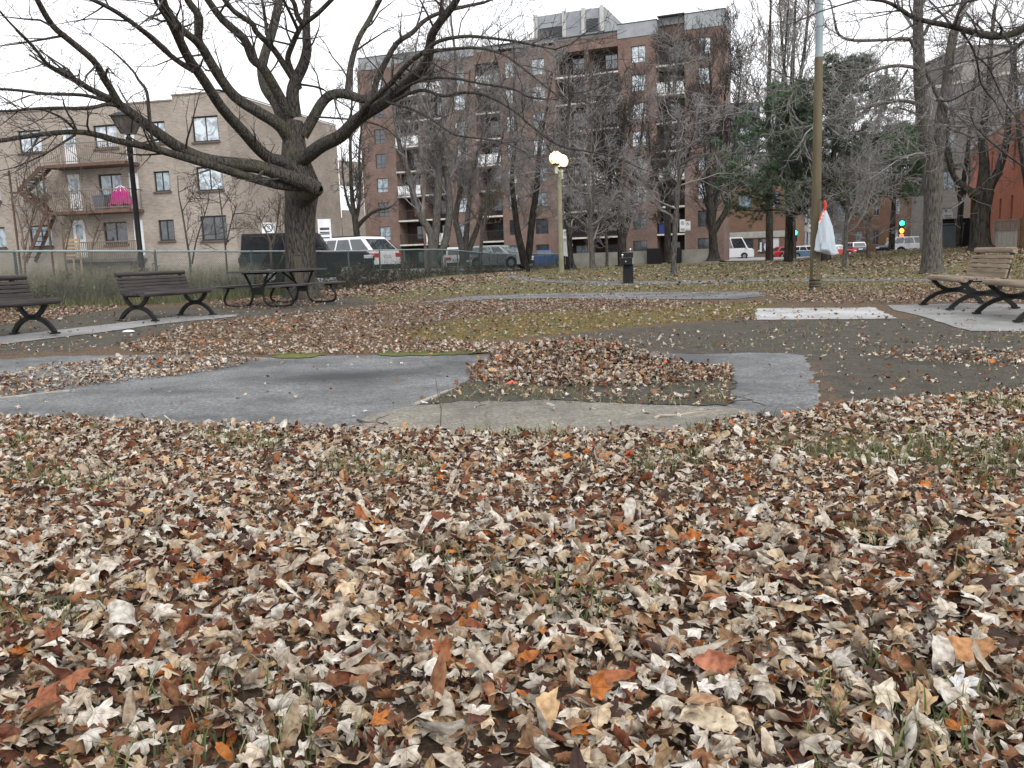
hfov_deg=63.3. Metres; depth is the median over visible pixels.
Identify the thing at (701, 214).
window
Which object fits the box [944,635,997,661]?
fallen leaf
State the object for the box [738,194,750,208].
window
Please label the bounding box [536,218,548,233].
window
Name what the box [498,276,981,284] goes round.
mound path
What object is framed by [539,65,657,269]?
bare tree
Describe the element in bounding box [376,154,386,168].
window
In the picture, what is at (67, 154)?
door
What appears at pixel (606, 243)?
bare tree
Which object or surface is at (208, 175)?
window
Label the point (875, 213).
window
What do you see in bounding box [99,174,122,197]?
window
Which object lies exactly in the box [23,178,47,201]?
window
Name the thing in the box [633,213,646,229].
window
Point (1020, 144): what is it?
bare tree
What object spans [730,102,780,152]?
house
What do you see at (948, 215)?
street sign
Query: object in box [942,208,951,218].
window
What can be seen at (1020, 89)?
window
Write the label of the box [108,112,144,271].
lamp post
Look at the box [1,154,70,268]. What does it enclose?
sapling
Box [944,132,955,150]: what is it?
window
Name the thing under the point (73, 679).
fallen leaf
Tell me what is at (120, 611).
fallen leaf
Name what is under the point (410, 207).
balcony door
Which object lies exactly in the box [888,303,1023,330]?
bench pad
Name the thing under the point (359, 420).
fallen stick
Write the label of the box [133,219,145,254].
door
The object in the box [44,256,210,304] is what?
hedge
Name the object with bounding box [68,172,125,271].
sapling
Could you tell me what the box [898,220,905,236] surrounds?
traffic light
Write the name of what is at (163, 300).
fence weeds
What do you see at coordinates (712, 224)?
bare tree
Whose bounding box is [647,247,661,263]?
metal screen
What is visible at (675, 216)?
bare tree
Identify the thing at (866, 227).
bare tree
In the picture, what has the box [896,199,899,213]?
window
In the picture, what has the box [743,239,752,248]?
shop window
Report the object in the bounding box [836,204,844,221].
window
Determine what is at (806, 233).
window
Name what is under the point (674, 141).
balcony window
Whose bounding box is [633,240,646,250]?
window
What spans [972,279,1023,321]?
park bench
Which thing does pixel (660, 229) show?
storage box
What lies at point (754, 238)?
corner shop
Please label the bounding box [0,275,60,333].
park bench
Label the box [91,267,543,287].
parking lot
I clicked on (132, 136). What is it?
door
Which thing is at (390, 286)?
mound leaves
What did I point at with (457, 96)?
window
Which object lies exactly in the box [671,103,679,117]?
balcony window
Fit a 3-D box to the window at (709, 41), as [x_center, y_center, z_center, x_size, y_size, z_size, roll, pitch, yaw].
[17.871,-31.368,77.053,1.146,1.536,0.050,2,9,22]
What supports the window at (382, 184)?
in the apartment building at (402, 227)
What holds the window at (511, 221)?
in the apartment building at (402, 227)
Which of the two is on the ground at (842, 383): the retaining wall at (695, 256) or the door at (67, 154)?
the retaining wall at (695, 256)
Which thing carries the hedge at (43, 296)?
on the ground at (842, 383)
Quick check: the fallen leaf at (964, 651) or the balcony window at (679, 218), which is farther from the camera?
the balcony window at (679, 218)
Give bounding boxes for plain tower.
[911,44,1017,247]
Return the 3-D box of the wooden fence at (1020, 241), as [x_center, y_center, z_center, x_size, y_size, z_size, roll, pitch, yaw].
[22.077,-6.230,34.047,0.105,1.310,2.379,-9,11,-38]
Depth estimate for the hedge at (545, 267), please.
59.66 m
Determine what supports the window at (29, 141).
in the tan building at (160, 214)
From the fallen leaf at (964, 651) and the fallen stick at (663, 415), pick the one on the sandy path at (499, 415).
the fallen stick at (663, 415)
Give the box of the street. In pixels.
[681,256,809,262]
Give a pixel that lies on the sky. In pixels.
(340, 37)
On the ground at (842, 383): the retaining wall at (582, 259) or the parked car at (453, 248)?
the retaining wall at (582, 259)
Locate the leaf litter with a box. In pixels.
[0,493,1023,767]
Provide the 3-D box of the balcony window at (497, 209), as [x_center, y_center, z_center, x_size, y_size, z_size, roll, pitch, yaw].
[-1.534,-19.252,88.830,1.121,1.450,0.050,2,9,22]
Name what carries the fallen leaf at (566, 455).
on the scattered leaves
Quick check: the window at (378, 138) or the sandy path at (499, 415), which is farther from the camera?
the window at (378, 138)
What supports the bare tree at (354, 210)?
on the parking lot
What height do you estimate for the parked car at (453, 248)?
1.600 m
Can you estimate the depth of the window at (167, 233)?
45.09 m
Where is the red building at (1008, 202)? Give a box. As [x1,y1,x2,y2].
[969,104,1023,244]
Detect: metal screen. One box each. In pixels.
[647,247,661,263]
[668,247,680,263]
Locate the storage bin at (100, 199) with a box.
[92,195,109,209]
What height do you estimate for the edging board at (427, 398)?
0.072 m
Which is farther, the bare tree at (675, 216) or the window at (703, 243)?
the window at (703, 243)
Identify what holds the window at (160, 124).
in the tan building at (160, 214)
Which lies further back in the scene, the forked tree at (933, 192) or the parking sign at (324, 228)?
the parking sign at (324, 228)
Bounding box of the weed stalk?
[435,378,443,426]
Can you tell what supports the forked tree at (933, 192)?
on the ground at (842, 383)
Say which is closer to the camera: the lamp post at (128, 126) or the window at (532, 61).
the lamp post at (128, 126)
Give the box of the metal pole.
[809,0,823,289]
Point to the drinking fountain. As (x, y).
(627, 260)
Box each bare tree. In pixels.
[325,50,403,235]
[341,0,503,266]
[420,39,548,265]
[458,21,598,271]
[465,177,514,262]
[484,24,627,268]
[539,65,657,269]
[550,15,707,266]
[586,181,630,266]
[618,19,780,273]
[634,11,731,261]
[672,0,778,261]
[733,0,808,260]
[753,0,832,257]
[774,51,912,268]
[799,97,922,257]
[908,0,1023,246]
[959,28,1023,185]
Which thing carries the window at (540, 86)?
in the apartment building at (402, 227)
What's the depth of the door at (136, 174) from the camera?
45.00 m
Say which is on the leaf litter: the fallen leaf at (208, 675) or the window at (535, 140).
the fallen leaf at (208, 675)
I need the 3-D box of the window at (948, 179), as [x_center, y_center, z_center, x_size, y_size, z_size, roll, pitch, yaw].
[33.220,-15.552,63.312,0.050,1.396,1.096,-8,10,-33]
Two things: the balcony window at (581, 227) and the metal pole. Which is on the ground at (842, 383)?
the metal pole
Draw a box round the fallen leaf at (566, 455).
[562,452,572,458]
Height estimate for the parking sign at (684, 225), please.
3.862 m
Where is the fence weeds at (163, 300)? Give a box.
[0,287,282,309]
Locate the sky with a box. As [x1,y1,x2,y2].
[0,0,1023,217]
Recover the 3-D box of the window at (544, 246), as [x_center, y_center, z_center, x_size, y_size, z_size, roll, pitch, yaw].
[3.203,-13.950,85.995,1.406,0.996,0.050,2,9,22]
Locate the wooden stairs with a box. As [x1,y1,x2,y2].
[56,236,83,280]
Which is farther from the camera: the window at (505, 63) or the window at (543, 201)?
the window at (543, 201)
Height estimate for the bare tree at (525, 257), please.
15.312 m
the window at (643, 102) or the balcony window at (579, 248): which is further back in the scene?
the balcony window at (579, 248)
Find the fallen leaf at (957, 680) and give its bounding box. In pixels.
[947,665,981,695]
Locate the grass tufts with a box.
[0,390,1023,767]
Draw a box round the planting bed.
[417,350,737,405]
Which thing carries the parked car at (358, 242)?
on the parking lot
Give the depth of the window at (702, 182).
79.16 m
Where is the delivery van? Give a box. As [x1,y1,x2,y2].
[729,237,753,257]
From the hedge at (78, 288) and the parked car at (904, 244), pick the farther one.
the parked car at (904, 244)
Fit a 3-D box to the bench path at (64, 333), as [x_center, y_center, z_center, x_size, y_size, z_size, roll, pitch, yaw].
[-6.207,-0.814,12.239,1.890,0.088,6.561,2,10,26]
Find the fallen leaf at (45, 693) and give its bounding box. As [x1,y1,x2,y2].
[20,680,59,713]
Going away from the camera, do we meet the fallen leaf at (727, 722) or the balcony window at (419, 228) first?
the fallen leaf at (727, 722)
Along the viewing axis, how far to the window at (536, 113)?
84.06 m
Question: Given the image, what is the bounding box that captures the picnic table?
[208,268,345,307]
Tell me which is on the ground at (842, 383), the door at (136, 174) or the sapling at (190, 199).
the sapling at (190, 199)
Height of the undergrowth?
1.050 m
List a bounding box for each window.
[0,227,7,249]
[19,130,43,154]
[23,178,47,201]
[31,226,54,248]
[93,125,119,150]
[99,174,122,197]
[104,222,128,245]
[152,121,164,144]
[153,171,171,193]
[158,220,175,242]
[191,115,220,143]
[197,167,224,192]
[200,215,226,242]
[374,110,383,118]
[374,130,384,143]
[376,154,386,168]
[377,178,387,192]
[378,202,388,216]
[380,226,390,240]
[417,226,423,238]
[418,251,423,262]
[437,101,442,114]
[454,95,464,110]
[459,197,466,211]
[459,223,469,236]
[490,121,499,135]
[493,222,503,235]
[495,199,502,210]
[505,63,512,77]
[510,220,514,234]
[531,58,543,74]
[532,86,544,101]
[533,113,545,127]
[534,140,546,154]
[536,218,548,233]
[536,244,548,249]
[538,192,547,207]
[572,58,584,73]
[573,112,585,126]
[576,218,587,231]
[576,245,587,252]
[605,53,617,69]
[608,244,617,251]
[631,45,645,62]
[632,74,645,90]
[632,102,645,119]
[632,130,645,146]
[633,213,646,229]
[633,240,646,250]
[668,46,679,62]
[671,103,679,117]
[671,131,679,145]
[671,187,680,200]
[671,213,680,227]
[698,37,710,53]
[698,67,709,84]
[698,182,705,198]
[698,210,705,226]
[698,238,708,248]
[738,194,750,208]
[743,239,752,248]
[758,239,765,253]
[805,232,807,244]
[834,232,841,244]
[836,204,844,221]
[856,231,861,241]
[872,230,878,244]
[873,201,879,215]
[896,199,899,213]
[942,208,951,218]
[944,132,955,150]
[944,171,953,189]
[1018,84,1023,103]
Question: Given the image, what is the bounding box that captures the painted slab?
[755,307,895,319]
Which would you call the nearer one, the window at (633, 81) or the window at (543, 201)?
the window at (633, 81)
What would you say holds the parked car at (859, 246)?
on the street
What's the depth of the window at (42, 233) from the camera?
46.63 m
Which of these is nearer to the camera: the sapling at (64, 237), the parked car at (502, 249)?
the sapling at (64, 237)
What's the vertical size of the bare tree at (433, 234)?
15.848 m
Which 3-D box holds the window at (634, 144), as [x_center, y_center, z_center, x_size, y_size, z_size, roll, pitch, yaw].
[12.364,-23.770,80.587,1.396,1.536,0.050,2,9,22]
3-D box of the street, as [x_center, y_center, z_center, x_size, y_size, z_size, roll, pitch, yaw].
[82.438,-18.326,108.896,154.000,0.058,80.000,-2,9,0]
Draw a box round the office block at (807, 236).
[730,152,810,245]
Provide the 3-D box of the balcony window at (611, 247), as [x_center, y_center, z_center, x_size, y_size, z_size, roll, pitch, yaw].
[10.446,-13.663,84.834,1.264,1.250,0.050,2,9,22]
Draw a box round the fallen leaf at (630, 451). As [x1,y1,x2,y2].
[624,449,634,457]
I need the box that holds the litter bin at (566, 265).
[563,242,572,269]
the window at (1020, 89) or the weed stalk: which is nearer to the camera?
the weed stalk
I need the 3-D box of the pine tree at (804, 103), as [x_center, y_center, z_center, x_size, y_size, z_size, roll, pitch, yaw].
[14.369,-10.254,37.419,9.783,9.529,8.602,-2,9,0]
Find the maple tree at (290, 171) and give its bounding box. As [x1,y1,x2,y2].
[0,0,765,298]
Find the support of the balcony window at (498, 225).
in the apartment building at (402, 227)
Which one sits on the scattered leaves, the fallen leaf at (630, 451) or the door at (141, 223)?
the fallen leaf at (630, 451)
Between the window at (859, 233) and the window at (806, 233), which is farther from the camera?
the window at (806, 233)
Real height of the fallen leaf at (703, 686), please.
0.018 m
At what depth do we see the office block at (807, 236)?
130.57 m
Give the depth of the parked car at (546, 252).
80.22 m
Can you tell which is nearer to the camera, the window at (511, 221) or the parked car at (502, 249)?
the parked car at (502, 249)
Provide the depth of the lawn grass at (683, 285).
29.10 m
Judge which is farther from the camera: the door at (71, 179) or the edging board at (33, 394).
the door at (71, 179)
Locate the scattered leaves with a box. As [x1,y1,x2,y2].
[0,323,1023,537]
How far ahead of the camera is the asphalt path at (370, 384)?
6.62 m
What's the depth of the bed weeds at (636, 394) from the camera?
5.87 m
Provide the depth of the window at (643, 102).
80.20 m
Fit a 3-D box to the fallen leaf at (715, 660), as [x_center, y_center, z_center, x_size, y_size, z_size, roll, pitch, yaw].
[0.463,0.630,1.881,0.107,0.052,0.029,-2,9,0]
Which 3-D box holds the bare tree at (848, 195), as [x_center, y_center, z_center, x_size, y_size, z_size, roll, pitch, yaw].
[12.596,-7.894,30.326,5.024,7.608,4.285,-2,9,0]
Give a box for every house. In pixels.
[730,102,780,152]
[848,182,907,251]
[906,157,912,236]
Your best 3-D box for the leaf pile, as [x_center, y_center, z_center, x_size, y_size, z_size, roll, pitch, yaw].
[0.462,-0.274,7.480,2.055,0.256,3.066,-5,9,-22]
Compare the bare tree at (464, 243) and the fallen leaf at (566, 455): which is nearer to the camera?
the fallen leaf at (566, 455)
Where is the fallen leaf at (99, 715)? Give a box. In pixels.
[87,696,120,726]
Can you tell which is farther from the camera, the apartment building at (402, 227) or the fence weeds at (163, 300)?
the apartment building at (402, 227)
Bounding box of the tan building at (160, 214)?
[0,91,365,283]
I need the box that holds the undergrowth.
[1,261,269,309]
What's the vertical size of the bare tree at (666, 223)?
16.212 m
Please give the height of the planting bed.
0.125 m
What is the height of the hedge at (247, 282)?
1.089 m
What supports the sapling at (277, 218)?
on the ground at (842, 383)
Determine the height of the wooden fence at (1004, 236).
1.280 m
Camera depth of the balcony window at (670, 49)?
79.79 m
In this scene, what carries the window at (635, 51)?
in the apartment building at (402, 227)
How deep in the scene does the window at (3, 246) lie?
47.13 m
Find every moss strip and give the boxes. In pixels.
[274,352,323,357]
[378,350,490,355]
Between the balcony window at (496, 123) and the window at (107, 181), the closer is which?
the window at (107, 181)
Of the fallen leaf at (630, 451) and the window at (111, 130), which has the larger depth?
the window at (111, 130)
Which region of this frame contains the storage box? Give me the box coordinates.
[659,224,663,233]
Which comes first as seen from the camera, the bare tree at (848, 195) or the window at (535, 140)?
the bare tree at (848, 195)
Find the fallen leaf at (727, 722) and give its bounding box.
[680,704,737,733]
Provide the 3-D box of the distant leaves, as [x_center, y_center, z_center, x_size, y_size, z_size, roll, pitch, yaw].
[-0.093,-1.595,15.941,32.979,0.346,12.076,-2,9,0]
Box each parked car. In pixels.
[238,232,375,283]
[327,235,400,273]
[441,247,471,268]
[470,245,533,268]
[529,250,558,267]
[773,247,783,256]
[783,246,809,256]
[836,245,856,254]
[847,242,865,252]
[876,240,888,250]
[895,236,919,249]
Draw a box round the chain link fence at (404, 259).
[0,249,558,306]
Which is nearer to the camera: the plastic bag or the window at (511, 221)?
the plastic bag
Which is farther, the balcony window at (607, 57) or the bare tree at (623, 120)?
the balcony window at (607, 57)
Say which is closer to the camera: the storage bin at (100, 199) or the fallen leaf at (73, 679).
the fallen leaf at (73, 679)
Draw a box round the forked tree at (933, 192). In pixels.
[659,0,1023,273]
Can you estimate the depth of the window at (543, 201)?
85.16 m
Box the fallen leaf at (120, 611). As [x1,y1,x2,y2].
[107,599,136,625]
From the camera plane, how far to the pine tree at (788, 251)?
40.97 m
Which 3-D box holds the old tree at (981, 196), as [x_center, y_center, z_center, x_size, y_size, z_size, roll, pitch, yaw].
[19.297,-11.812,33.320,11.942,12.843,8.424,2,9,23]
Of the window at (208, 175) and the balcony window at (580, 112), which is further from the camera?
the balcony window at (580, 112)
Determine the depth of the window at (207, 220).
44.54 m
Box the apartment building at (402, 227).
[341,5,730,267]
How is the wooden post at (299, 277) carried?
on the ground at (842, 383)
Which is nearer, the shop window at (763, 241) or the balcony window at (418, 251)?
the balcony window at (418, 251)
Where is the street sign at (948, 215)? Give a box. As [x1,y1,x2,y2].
[943,212,952,218]
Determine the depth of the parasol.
44.19 m
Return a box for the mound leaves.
[267,245,1023,296]
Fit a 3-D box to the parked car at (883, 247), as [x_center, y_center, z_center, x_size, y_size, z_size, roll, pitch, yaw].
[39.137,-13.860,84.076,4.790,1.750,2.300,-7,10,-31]
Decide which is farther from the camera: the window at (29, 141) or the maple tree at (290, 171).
the window at (29, 141)
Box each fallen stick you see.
[356,414,389,424]
[653,407,711,418]
[732,393,765,405]
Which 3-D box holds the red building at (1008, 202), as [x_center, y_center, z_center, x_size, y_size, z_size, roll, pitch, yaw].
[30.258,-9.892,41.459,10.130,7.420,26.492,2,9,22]
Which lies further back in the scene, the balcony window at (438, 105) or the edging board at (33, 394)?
the balcony window at (438, 105)
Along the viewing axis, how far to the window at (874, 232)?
109.78 m
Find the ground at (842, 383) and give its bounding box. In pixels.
[0,245,1023,767]
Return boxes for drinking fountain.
[621,248,633,283]
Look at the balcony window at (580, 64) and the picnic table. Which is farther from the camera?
the balcony window at (580, 64)
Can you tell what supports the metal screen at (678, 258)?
on the ground at (842, 383)
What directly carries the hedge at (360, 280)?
on the ground at (842, 383)
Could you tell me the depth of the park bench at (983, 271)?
12.42 m
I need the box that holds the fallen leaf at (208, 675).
[198,665,214,689]
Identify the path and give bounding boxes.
[0,314,236,343]
[0,348,820,436]
[356,399,765,436]
[421,292,765,302]
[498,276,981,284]
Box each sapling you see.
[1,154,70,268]
[17,167,82,273]
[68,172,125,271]
[177,169,240,278]
[185,175,268,275]
[240,188,284,274]
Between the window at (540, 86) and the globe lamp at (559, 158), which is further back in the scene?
the window at (540, 86)
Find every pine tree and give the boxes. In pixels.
[698,77,890,261]
[711,49,919,260]
[837,121,977,250]
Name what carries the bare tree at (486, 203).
on the ground at (842, 383)
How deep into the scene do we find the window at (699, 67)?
77.41 m
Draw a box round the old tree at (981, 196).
[836,0,1023,251]
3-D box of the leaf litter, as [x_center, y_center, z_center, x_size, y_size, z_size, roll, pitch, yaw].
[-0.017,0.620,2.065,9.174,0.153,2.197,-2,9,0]
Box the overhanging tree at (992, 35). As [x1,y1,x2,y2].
[758,0,1023,190]
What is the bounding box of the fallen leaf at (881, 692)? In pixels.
[873,677,900,711]
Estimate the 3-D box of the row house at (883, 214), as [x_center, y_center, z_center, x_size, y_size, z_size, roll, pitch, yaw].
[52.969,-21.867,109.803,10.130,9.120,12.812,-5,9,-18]
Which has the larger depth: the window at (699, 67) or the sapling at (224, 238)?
the window at (699, 67)
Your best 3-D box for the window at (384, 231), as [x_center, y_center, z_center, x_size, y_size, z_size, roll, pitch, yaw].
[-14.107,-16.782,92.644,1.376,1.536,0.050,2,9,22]
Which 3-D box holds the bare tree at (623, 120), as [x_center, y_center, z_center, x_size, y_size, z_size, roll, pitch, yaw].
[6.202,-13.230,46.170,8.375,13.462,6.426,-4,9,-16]
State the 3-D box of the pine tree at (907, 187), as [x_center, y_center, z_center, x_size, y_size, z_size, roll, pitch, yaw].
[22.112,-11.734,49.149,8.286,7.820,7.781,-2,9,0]
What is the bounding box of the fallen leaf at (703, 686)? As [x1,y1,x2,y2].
[697,678,718,693]
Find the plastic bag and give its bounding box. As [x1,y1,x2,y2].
[814,199,838,254]
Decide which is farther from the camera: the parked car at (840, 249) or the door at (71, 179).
the parked car at (840, 249)
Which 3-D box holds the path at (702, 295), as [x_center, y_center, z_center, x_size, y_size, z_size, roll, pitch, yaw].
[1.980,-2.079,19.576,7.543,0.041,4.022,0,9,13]
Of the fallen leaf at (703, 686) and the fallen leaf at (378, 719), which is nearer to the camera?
the fallen leaf at (378, 719)
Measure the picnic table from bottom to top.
0.776 m
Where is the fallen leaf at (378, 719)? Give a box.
[367,707,391,726]
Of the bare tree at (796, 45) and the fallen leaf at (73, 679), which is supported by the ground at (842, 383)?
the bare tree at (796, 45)
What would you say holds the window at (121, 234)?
in the tan building at (160, 214)
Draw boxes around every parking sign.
[261,222,275,232]
[317,218,331,243]
[563,229,566,242]
[680,219,689,231]
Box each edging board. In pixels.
[0,390,69,398]
[411,387,455,404]
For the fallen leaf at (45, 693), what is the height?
0.046 m
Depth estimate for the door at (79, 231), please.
46.08 m
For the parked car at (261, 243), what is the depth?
29.57 m
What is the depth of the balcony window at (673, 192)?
81.70 m
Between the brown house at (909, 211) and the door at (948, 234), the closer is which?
the door at (948, 234)
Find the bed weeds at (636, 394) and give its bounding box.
[431,379,740,404]
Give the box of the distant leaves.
[0,276,1023,344]
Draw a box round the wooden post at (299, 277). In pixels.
[292,254,304,299]
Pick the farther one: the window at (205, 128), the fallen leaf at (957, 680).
the window at (205, 128)
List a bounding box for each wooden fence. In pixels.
[992,219,1018,246]
[1017,217,1023,246]
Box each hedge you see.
[22,276,65,306]
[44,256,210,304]
[199,265,284,298]
[317,252,416,289]
[396,258,499,280]
[493,263,550,271]
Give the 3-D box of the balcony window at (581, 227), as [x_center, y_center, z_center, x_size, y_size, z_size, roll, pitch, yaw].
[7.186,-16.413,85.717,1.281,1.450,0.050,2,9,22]
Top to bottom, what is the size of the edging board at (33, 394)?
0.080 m
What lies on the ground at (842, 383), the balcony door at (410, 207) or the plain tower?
the plain tower
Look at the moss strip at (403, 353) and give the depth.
8.84 m
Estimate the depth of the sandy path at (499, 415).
5.20 m
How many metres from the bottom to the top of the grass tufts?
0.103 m
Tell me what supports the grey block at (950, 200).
on the ground at (842, 383)
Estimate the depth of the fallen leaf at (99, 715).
1.75 m
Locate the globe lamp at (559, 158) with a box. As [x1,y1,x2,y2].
[549,151,567,272]
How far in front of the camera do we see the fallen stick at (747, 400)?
5.36 m
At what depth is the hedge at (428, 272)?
37.73 m
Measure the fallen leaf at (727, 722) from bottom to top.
0.025 m
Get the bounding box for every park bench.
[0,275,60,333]
[114,270,216,320]
[918,247,1019,309]
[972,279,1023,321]
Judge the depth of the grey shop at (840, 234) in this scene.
120.14 m
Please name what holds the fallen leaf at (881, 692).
on the leaf litter
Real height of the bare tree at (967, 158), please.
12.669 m
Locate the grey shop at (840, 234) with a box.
[821,185,844,244]
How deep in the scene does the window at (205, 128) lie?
43.75 m
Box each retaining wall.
[573,251,646,265]
[682,249,718,262]
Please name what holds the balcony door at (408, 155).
in the apartment building at (402, 227)
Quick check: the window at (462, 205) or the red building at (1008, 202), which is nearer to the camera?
the red building at (1008, 202)
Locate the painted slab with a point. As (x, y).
(851, 313)
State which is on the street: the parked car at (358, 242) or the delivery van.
the delivery van
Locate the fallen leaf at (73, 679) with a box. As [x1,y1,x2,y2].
[60,667,95,691]
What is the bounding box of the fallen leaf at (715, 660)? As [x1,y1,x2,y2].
[693,649,740,673]
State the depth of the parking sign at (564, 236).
59.10 m
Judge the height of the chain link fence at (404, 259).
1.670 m
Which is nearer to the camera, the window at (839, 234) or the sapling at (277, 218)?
the sapling at (277, 218)
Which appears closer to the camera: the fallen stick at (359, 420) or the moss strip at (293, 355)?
the fallen stick at (359, 420)
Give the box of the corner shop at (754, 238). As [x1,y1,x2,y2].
[730,180,804,257]
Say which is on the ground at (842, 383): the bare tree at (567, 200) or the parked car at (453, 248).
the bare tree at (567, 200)
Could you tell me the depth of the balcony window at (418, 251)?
93.22 m
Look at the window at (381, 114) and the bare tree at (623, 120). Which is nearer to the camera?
the bare tree at (623, 120)
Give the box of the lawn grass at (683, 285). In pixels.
[92,245,1023,299]
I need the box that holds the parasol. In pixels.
[109,185,131,208]
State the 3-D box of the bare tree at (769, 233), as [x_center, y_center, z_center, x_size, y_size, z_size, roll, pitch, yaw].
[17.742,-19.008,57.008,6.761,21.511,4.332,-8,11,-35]
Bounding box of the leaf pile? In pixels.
[464,335,734,387]
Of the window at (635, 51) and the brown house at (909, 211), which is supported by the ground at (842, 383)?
the brown house at (909, 211)
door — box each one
[62,127,77,163]
[67,174,82,210]
[73,220,87,257]
[124,135,136,161]
[128,173,140,208]
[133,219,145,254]
[407,154,411,170]
[408,202,414,219]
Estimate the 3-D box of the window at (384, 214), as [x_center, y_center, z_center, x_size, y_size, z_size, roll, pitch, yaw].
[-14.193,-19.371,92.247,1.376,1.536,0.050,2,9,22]
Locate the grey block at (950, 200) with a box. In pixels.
[929,68,1023,218]
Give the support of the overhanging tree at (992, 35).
on the ground at (842, 383)
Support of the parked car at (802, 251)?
on the street
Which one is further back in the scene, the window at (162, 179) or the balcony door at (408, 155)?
the balcony door at (408, 155)
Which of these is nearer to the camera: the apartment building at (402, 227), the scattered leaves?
the scattered leaves
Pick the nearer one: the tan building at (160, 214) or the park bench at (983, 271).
the park bench at (983, 271)
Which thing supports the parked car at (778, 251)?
on the street

